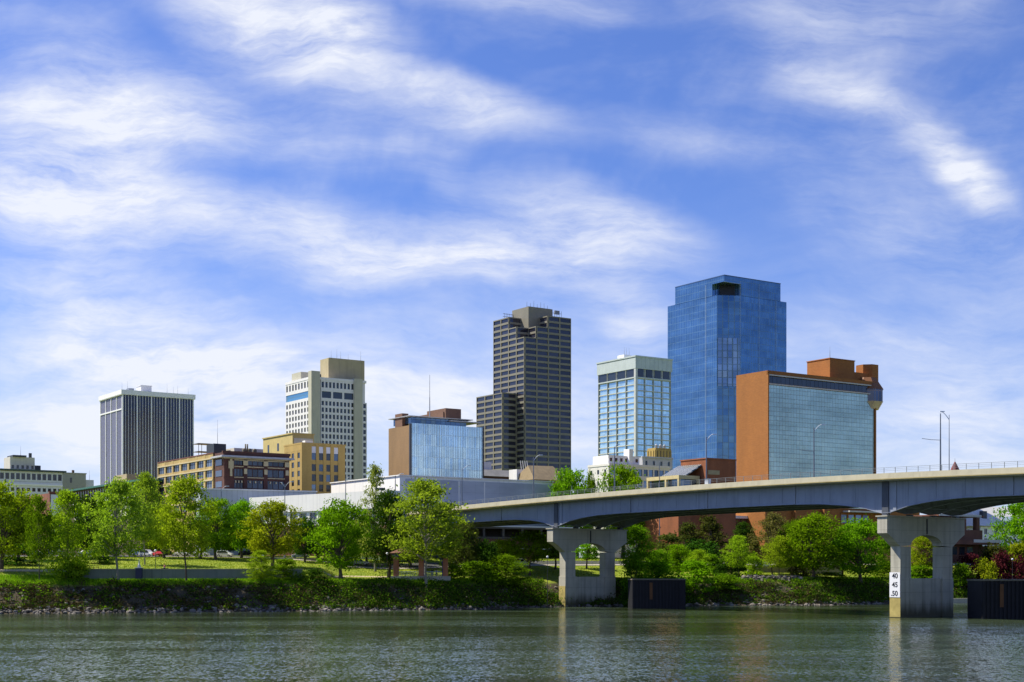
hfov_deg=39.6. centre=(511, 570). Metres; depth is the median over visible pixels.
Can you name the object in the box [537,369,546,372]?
window
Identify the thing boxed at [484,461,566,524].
building
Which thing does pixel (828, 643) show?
river water
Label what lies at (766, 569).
garden wall
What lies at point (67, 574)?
shrub
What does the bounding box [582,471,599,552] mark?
deciduous tree
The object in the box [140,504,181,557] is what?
deciduous tree
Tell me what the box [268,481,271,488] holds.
front window
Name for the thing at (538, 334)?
window
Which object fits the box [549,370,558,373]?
window
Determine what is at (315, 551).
deciduous tree
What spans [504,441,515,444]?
wing window
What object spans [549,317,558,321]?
window
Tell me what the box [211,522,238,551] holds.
deciduous tree
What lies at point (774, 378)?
top floor window
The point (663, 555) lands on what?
deciduous tree
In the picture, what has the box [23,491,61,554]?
shop building
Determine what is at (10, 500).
deciduous tree
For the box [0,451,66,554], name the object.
office building
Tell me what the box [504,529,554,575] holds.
deciduous tree
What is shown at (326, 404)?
office tower
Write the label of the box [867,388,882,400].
restaurant windows
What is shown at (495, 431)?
wing window
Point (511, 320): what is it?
window
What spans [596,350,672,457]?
office tower
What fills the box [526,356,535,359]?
window
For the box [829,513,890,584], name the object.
deciduous tree
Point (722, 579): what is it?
shrub
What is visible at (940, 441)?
street lamp
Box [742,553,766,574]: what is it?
shrub
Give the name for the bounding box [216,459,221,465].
end window
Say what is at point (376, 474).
deciduous tree
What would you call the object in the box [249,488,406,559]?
convention hall
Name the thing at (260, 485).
front window
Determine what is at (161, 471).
window
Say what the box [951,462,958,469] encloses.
church tower
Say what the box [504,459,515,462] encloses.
wing window
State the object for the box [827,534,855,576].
deciduous tree
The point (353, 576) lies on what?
path
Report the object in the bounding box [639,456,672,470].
office building
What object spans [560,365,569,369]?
window
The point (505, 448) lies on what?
wing window
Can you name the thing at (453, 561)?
deciduous tree
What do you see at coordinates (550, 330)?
window
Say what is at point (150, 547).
deciduous tree
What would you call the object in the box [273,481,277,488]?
front window
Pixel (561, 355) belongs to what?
window
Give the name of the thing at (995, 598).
mooring cell
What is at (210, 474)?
window
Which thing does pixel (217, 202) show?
sky
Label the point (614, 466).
street lamp
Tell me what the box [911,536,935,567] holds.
deciduous tree
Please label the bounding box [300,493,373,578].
deciduous tree
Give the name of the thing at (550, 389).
window
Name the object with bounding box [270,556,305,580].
shrub
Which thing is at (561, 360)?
window
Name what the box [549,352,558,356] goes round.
window
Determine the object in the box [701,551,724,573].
shrub
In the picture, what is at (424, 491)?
deciduous tree
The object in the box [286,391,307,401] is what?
band window
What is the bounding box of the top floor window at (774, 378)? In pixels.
[772,376,776,382]
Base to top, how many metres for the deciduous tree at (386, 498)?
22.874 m
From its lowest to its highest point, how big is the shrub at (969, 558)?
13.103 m
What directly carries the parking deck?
on the ground at (553, 581)
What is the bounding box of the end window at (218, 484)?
[216,481,221,487]
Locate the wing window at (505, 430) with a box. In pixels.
[504,429,515,433]
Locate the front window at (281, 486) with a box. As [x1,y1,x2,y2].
[279,482,283,489]
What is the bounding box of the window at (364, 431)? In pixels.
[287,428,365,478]
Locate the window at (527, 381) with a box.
[526,379,535,383]
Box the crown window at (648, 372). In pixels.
[646,369,651,377]
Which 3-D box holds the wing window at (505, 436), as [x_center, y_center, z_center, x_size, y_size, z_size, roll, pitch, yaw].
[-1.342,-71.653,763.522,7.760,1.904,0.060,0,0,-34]
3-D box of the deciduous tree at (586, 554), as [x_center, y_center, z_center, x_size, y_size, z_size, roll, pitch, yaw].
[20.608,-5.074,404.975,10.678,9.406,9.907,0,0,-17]
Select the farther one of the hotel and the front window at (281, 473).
the hotel
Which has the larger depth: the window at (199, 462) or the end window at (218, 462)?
the window at (199, 462)
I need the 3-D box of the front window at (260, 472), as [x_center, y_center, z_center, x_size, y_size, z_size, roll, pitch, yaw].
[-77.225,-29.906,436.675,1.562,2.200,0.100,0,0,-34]
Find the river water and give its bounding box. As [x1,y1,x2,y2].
[0,603,1023,681]
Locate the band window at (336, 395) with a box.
[333,392,341,398]
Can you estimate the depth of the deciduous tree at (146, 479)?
344.32 m
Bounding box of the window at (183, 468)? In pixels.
[182,463,186,470]
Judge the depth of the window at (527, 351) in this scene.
762.00 m
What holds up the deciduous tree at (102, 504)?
on the ground at (553, 581)
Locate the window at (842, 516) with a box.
[841,515,846,522]
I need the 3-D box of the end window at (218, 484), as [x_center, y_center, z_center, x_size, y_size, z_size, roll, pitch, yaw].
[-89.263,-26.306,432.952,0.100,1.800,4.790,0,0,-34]
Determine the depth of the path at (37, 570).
320.15 m
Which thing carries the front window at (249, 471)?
in the office building at (220, 466)
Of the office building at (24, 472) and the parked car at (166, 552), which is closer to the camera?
the parked car at (166, 552)
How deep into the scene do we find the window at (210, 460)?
438.97 m
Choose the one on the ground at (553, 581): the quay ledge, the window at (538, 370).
the quay ledge
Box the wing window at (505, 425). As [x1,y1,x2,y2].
[504,423,515,427]
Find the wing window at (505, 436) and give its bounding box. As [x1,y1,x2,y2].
[504,435,515,438]
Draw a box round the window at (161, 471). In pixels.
[159,467,163,474]
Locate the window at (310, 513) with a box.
[310,513,316,523]
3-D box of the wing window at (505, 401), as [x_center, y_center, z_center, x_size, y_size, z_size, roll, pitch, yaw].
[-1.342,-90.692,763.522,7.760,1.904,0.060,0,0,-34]
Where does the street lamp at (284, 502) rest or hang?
on the street
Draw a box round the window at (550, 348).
[549,346,558,350]
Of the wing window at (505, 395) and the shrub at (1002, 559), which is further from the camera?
the wing window at (505, 395)
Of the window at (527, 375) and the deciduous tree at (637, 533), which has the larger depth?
the window at (527, 375)
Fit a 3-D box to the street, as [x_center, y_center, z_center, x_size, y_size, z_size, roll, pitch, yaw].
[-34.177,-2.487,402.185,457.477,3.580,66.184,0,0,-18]
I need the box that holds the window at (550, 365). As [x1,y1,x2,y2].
[549,364,558,367]
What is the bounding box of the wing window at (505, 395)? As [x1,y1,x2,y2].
[504,394,515,397]
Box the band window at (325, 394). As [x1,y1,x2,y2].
[322,391,330,397]
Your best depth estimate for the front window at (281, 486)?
440.58 m
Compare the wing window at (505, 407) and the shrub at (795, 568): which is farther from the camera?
the wing window at (505, 407)
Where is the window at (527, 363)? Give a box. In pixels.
[526,362,535,365]
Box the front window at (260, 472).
[258,470,262,476]
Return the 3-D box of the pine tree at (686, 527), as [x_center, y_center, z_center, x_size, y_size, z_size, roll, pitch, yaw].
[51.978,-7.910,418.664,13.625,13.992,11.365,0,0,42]
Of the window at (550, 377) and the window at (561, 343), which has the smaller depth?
the window at (550, 377)
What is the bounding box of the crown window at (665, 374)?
[663,371,668,379]
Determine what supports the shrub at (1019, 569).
on the ground at (553, 581)
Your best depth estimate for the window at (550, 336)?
770.79 m
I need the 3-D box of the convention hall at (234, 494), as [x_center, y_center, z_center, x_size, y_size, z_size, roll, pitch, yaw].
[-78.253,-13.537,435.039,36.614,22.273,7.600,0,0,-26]
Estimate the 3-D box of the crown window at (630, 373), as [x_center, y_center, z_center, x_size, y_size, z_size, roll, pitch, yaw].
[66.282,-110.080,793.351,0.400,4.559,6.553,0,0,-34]
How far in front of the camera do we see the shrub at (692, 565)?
369.37 m
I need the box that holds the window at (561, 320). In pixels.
[560,318,569,322]
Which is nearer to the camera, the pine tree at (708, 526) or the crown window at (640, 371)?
the pine tree at (708, 526)
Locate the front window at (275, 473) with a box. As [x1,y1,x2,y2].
[273,470,277,477]
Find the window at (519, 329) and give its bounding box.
[518,328,527,332]
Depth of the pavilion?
338.80 m
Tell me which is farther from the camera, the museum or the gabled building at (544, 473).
the gabled building at (544, 473)
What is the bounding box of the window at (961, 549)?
[959,547,964,554]
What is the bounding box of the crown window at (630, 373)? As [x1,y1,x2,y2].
[627,369,633,377]
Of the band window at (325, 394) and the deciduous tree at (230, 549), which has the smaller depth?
the deciduous tree at (230, 549)
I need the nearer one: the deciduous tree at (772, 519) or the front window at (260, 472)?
the deciduous tree at (772, 519)
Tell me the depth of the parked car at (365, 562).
371.10 m
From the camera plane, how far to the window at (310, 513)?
405.98 m
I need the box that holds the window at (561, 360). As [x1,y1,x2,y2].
[560,359,569,363]
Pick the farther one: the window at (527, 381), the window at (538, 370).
the window at (538, 370)
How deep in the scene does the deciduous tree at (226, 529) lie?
366.81 m
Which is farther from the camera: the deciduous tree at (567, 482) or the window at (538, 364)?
the window at (538, 364)
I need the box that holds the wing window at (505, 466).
[504,465,515,468]
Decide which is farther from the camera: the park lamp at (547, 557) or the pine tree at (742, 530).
the pine tree at (742, 530)
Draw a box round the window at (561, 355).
[560,353,569,357]
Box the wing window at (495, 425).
[494,423,501,427]
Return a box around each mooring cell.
[628,579,685,608]
[967,579,1023,618]
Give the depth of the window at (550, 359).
770.42 m
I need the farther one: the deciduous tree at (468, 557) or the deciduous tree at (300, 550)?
the deciduous tree at (300, 550)
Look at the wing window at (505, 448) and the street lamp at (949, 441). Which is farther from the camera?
the wing window at (505, 448)
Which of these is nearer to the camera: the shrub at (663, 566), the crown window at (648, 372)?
the shrub at (663, 566)
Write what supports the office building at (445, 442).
on the ground at (553, 581)
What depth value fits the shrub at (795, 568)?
398.83 m
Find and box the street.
[9,555,967,567]
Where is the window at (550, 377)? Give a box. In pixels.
[549,376,558,379]
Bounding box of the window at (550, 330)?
[549,329,558,332]
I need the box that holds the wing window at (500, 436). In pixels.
[494,435,501,439]
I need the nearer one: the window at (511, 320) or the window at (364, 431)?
the window at (364, 431)
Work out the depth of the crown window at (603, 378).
813.72 m
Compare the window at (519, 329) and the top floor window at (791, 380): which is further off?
the window at (519, 329)
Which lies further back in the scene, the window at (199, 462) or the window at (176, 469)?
the window at (176, 469)
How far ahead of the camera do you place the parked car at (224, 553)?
383.24 m
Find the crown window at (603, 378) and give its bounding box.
[600,374,606,382]
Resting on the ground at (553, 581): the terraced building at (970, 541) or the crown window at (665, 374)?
the terraced building at (970, 541)
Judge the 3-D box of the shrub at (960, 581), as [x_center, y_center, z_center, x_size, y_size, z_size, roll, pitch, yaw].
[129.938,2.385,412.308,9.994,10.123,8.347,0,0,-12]
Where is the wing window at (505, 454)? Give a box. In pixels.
[504,453,515,456]
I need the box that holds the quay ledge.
[953,598,966,602]
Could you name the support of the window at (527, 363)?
in the skyscraper at (523, 412)
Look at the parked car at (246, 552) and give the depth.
385.15 m
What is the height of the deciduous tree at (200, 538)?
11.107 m
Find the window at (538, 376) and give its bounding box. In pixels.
[537,375,546,378]
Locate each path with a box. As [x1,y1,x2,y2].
[0,569,63,571]
[321,571,385,576]
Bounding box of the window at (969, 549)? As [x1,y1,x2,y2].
[967,547,972,554]
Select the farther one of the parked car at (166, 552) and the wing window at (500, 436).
the wing window at (500, 436)
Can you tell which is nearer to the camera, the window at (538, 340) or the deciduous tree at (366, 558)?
the deciduous tree at (366, 558)
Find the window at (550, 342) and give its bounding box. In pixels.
[549,340,558,344]
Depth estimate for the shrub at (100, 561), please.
344.64 m
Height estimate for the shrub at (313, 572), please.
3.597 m
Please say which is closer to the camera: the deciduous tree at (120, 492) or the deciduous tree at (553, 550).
the deciduous tree at (120, 492)
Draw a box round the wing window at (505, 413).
[504,412,515,415]
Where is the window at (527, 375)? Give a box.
[526,373,535,377]
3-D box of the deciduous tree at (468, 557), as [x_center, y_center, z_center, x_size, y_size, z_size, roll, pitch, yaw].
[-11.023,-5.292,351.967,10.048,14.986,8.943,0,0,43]
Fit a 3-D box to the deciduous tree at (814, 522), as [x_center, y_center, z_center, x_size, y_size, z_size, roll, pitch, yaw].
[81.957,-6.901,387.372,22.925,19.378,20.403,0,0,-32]
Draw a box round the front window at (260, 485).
[258,481,262,488]
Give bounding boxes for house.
[964,507,1021,545]
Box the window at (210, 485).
[206,481,211,487]
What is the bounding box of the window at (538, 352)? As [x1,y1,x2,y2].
[537,351,546,355]
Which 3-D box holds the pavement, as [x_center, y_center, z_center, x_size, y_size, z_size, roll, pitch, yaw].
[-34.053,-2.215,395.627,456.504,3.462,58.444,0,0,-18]
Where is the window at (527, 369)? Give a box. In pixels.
[526,368,535,371]
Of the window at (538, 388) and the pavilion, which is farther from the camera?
the window at (538, 388)
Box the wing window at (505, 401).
[504,400,515,403]
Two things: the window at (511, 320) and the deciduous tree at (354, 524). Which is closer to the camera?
the deciduous tree at (354, 524)
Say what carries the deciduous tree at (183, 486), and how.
on the ground at (553, 581)
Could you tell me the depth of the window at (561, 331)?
774.57 m
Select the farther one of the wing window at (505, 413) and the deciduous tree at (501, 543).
the wing window at (505, 413)
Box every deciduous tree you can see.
[0,479,42,568]
[0,496,50,559]
[19,494,58,579]
[31,487,103,579]
[34,516,75,550]
[67,493,107,554]
[76,476,158,579]
[90,496,123,553]
[109,470,166,564]
[125,525,181,550]
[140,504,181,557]
[144,474,231,580]
[189,497,242,559]
[189,520,220,557]
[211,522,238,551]
[220,497,264,557]
[229,497,310,565]
[231,522,286,550]
[287,514,320,561]
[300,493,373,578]
[301,527,344,558]
[317,520,371,556]
[353,461,396,571]
[354,518,387,561]
[358,486,414,577]
[366,475,475,587]
[380,515,439,567]
[436,529,466,573]
[448,521,479,577]
[491,537,518,559]
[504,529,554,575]
[534,533,559,569]
[546,466,596,531]
[572,543,599,568]
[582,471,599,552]
[596,460,645,556]
[615,524,660,572]
[643,548,675,573]
[660,543,692,577]
[684,549,711,577]
[718,535,756,576]
[746,512,788,573]
[760,535,801,574]
[773,510,855,576]
[775,519,810,574]
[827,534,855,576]
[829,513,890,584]
[875,539,890,569]
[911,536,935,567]
[985,502,1023,556]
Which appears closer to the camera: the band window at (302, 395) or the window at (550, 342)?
the band window at (302, 395)
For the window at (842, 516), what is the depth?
475.22 m
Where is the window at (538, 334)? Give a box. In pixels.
[537,333,546,337]
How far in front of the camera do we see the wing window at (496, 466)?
764.89 m
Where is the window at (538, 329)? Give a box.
[537,327,546,331]
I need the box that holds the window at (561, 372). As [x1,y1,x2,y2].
[560,371,569,374]
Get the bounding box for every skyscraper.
[476,304,570,472]
[668,275,785,468]
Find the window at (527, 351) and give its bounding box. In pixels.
[526,350,535,353]
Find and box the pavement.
[128,556,970,568]
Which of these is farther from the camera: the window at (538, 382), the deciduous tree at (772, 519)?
the window at (538, 382)
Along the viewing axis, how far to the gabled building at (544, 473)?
510.40 m
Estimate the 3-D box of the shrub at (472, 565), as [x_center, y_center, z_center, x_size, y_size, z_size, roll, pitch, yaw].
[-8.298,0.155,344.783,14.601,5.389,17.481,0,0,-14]
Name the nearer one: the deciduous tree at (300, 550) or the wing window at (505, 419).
the deciduous tree at (300, 550)
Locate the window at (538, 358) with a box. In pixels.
[537,357,546,360]
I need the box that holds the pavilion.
[390,547,450,580]
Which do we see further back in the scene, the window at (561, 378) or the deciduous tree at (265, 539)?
the window at (561, 378)
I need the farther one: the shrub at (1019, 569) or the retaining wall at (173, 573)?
the shrub at (1019, 569)
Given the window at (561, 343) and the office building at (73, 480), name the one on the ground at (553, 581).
the office building at (73, 480)
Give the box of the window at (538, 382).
[537,380,546,384]
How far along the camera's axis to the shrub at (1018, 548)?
423.02 m
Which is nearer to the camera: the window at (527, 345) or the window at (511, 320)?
the window at (527, 345)
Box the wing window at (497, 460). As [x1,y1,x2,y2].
[494,459,501,462]
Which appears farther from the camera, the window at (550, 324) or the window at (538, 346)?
the window at (550, 324)
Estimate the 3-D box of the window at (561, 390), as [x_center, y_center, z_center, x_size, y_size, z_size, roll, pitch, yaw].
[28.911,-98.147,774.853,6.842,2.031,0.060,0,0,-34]
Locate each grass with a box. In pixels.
[0,556,974,578]
[0,572,952,585]
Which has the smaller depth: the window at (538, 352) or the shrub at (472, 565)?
the shrub at (472, 565)
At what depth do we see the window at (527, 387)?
762.37 m
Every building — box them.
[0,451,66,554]
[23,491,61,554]
[59,479,162,554]
[62,470,93,490]
[262,432,314,453]
[284,440,345,493]
[388,376,483,477]
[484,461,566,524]
[509,465,560,494]
[588,449,670,556]
[638,516,747,557]
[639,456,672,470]
[647,444,671,457]
[736,508,919,558]
[870,514,1000,562]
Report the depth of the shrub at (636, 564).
361.43 m
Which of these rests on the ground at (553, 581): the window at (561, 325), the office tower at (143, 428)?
the office tower at (143, 428)
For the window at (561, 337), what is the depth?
774.57 m
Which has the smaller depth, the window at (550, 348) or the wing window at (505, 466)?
the wing window at (505, 466)
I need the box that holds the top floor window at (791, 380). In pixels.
[789,378,793,384]
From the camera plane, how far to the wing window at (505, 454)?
763.49 m
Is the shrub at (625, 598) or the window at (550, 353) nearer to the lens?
the shrub at (625, 598)
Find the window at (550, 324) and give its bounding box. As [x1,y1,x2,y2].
[549,323,558,327]
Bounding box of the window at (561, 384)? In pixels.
[560,383,569,386]
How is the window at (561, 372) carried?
in the skyscraper at (523, 412)
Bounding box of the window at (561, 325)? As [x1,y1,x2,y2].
[560,324,569,328]
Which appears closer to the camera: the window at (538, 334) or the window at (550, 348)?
the window at (538, 334)
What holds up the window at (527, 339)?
in the skyscraper at (523, 412)
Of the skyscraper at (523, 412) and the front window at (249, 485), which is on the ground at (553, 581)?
the skyscraper at (523, 412)
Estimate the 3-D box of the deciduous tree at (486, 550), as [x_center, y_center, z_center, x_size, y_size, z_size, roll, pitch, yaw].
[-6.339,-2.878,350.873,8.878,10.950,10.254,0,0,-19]
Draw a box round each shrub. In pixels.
[4,544,48,566]
[49,561,92,580]
[84,549,122,563]
[243,549,277,579]
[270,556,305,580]
[297,568,331,581]
[441,564,466,579]
[453,560,504,581]
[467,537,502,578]
[482,553,533,585]
[617,578,637,606]
[619,551,655,603]
[642,560,681,578]
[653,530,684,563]
[673,538,723,568]
[673,557,719,594]
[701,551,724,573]
[711,552,749,576]
[713,573,741,589]
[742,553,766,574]
[785,555,819,576]
[816,571,849,579]
[863,561,890,577]
[911,565,932,577]
[952,562,975,592]
[953,550,987,584]
[971,557,1001,578]
[976,542,1015,578]
[991,549,1016,578]
[1005,553,1023,578]
[1007,540,1023,577]
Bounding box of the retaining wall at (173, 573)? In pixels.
[83,569,302,579]
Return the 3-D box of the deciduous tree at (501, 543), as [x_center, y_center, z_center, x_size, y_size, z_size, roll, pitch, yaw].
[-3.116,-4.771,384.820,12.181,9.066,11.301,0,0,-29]
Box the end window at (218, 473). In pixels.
[216,470,221,476]
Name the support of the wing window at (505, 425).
in the skyscraper at (523, 412)
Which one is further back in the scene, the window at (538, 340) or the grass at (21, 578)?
the window at (538, 340)
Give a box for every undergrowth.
[0,566,966,611]
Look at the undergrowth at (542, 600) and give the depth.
333.70 m
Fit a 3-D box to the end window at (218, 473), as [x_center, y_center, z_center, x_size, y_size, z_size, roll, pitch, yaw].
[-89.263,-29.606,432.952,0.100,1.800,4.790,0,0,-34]
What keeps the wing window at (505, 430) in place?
in the skyscraper at (523, 412)
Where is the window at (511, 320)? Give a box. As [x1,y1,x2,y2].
[510,318,519,322]
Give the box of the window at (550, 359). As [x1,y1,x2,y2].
[549,358,558,362]
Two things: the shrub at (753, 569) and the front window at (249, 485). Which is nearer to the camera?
the shrub at (753, 569)
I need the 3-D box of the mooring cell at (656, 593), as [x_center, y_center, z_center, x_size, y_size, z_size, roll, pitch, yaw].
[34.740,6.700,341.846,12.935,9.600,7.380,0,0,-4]
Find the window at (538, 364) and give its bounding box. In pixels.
[537,363,546,366]
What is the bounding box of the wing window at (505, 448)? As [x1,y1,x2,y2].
[504,447,515,450]
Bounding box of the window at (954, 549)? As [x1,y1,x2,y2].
[952,547,956,554]
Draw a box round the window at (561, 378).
[560,377,569,380]
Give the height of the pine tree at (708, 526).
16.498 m
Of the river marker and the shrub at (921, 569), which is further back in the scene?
the shrub at (921, 569)
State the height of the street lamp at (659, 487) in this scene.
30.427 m
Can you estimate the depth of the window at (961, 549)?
423.19 m
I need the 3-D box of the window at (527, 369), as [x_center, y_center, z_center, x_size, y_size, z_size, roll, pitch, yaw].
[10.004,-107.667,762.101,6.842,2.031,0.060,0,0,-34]
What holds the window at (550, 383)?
in the skyscraper at (523, 412)
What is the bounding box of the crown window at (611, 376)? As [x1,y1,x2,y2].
[608,372,615,380]
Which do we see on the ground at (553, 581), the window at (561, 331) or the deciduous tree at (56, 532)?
the deciduous tree at (56, 532)
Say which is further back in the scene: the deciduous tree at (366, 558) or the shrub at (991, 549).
the shrub at (991, 549)
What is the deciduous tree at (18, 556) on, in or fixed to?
on the ground at (553, 581)
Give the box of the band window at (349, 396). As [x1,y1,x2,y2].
[344,393,352,399]
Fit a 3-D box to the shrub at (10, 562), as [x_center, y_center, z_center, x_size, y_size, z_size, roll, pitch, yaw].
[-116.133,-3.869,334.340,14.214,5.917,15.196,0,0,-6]
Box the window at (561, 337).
[560,336,569,339]
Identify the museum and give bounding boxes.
[644,458,736,558]
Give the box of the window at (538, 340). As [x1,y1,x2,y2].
[537,339,546,343]
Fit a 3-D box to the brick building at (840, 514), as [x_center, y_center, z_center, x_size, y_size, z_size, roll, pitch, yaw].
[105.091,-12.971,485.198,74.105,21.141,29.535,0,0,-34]
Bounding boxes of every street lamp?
[280,481,293,557]
[533,455,538,497]
[614,444,619,490]
[659,462,659,542]
[706,434,716,478]
[803,424,824,476]
[922,413,940,470]
[940,411,949,469]
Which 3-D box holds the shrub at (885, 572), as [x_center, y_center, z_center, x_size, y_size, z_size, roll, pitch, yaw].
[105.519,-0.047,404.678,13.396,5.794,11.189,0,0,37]
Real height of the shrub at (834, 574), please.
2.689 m
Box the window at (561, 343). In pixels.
[560,342,569,345]
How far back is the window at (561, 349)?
774.94 m
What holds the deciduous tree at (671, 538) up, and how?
on the ground at (553, 581)
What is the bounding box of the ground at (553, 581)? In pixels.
[0,555,1004,613]
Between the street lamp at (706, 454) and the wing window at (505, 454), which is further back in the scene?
the wing window at (505, 454)
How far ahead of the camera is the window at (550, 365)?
770.42 m
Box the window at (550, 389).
[549,387,558,391]
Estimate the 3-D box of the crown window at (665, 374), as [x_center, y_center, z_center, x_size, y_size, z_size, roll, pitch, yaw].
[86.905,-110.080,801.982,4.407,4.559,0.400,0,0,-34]
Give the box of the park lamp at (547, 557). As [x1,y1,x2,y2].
[546,556,548,606]
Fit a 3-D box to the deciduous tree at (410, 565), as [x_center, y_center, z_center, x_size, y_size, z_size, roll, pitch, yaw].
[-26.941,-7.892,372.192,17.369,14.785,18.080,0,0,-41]
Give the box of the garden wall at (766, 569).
[747,566,841,574]
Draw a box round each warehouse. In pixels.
[114,474,140,480]
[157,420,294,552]
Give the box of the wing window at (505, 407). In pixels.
[504,406,515,409]
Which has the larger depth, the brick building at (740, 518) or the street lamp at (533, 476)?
the brick building at (740, 518)
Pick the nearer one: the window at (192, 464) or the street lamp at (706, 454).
the street lamp at (706, 454)
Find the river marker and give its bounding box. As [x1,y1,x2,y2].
[135,561,142,578]
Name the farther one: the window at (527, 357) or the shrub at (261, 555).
the window at (527, 357)
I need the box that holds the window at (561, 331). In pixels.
[560,330,569,334]
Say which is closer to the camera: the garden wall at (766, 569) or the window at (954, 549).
the garden wall at (766, 569)
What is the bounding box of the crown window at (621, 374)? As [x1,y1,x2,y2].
[618,370,624,379]
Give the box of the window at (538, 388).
[537,386,546,390]
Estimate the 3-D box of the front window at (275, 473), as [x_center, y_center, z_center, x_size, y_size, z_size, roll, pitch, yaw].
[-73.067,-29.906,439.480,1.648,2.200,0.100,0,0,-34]
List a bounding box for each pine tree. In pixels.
[674,520,702,555]
[687,515,732,561]
[718,520,763,563]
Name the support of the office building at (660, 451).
on the ground at (553, 581)
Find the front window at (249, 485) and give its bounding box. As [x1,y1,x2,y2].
[247,480,251,487]
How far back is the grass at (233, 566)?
361.02 m
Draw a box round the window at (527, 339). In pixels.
[526,338,535,342]
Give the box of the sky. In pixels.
[0,0,1023,556]
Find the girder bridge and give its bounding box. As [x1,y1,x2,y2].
[407,461,1023,617]
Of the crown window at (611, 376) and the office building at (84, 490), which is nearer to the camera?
the office building at (84, 490)
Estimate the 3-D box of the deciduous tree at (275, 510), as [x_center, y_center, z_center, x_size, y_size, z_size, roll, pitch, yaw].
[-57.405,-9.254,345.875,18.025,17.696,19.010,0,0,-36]
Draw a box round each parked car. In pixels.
[138,550,154,555]
[152,551,162,556]
[160,550,174,555]
[173,552,191,555]
[216,550,233,556]
[238,550,253,556]
[353,559,368,564]
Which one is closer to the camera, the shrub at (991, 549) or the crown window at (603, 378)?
the shrub at (991, 549)
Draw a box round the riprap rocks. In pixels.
[0,574,889,613]
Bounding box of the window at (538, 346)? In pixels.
[537,345,546,349]
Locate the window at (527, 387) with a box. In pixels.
[526,385,535,389]
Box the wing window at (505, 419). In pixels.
[504,417,515,421]
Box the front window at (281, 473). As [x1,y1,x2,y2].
[279,471,283,477]
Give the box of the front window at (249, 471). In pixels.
[247,469,251,476]
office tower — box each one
[99,381,195,484]
[285,356,366,479]
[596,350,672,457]
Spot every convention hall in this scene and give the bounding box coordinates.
[195,488,316,555]
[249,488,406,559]
[330,475,553,552]
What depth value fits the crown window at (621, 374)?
799.93 m
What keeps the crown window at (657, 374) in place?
in the office tower at (634, 402)
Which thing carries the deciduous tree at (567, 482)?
on the ground at (553, 581)
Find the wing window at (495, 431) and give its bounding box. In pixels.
[494,429,501,433]
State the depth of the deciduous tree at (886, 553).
417.12 m
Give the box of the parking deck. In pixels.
[440,526,579,557]
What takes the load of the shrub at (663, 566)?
on the ground at (553, 581)
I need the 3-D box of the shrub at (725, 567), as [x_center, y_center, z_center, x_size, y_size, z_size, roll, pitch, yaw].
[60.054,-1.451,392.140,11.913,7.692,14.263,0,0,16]
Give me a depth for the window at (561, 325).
774.76 m
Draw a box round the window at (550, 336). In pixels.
[549,335,558,338]
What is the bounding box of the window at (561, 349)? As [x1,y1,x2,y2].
[560,348,569,351]
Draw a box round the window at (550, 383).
[549,382,558,385]
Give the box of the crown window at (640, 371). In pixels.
[638,369,643,376]
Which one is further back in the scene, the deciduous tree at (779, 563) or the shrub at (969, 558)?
the shrub at (969, 558)
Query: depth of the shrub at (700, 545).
408.36 m
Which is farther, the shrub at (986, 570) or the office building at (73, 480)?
the office building at (73, 480)
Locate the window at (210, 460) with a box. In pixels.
[206,459,211,466]
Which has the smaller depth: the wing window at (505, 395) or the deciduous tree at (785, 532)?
the deciduous tree at (785, 532)
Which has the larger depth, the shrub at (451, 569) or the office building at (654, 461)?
the office building at (654, 461)
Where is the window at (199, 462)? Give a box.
[198,460,203,467]
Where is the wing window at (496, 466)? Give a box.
[494,465,501,468]
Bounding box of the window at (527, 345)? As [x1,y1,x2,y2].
[526,344,535,347]
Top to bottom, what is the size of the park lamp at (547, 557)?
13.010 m
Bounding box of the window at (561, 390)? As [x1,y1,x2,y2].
[560,388,569,392]
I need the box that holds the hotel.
[736,358,882,508]
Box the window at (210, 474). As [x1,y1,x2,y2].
[206,470,211,477]
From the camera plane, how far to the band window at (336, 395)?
667.55 m
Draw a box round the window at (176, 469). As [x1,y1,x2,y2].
[174,465,178,471]
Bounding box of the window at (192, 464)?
[190,462,194,469]
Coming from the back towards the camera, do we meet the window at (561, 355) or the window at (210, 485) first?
the window at (561, 355)
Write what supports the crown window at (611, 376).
in the office tower at (634, 402)
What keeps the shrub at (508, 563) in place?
on the ground at (553, 581)
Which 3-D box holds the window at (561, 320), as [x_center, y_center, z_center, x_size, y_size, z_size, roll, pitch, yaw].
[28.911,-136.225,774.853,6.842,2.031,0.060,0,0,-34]
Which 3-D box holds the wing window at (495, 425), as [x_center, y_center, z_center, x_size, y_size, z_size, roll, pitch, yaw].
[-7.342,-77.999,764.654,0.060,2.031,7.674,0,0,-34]
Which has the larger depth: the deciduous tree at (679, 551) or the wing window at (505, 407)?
the wing window at (505, 407)
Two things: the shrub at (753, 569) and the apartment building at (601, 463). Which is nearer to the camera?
the shrub at (753, 569)
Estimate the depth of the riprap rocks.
321.03 m
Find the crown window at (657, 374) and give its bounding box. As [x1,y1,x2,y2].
[654,370,660,378]
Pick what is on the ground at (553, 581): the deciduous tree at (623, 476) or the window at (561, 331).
the deciduous tree at (623, 476)
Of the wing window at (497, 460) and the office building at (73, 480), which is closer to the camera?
the office building at (73, 480)
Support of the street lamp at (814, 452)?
on the girder bridge
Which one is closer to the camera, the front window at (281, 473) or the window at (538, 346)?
the front window at (281, 473)

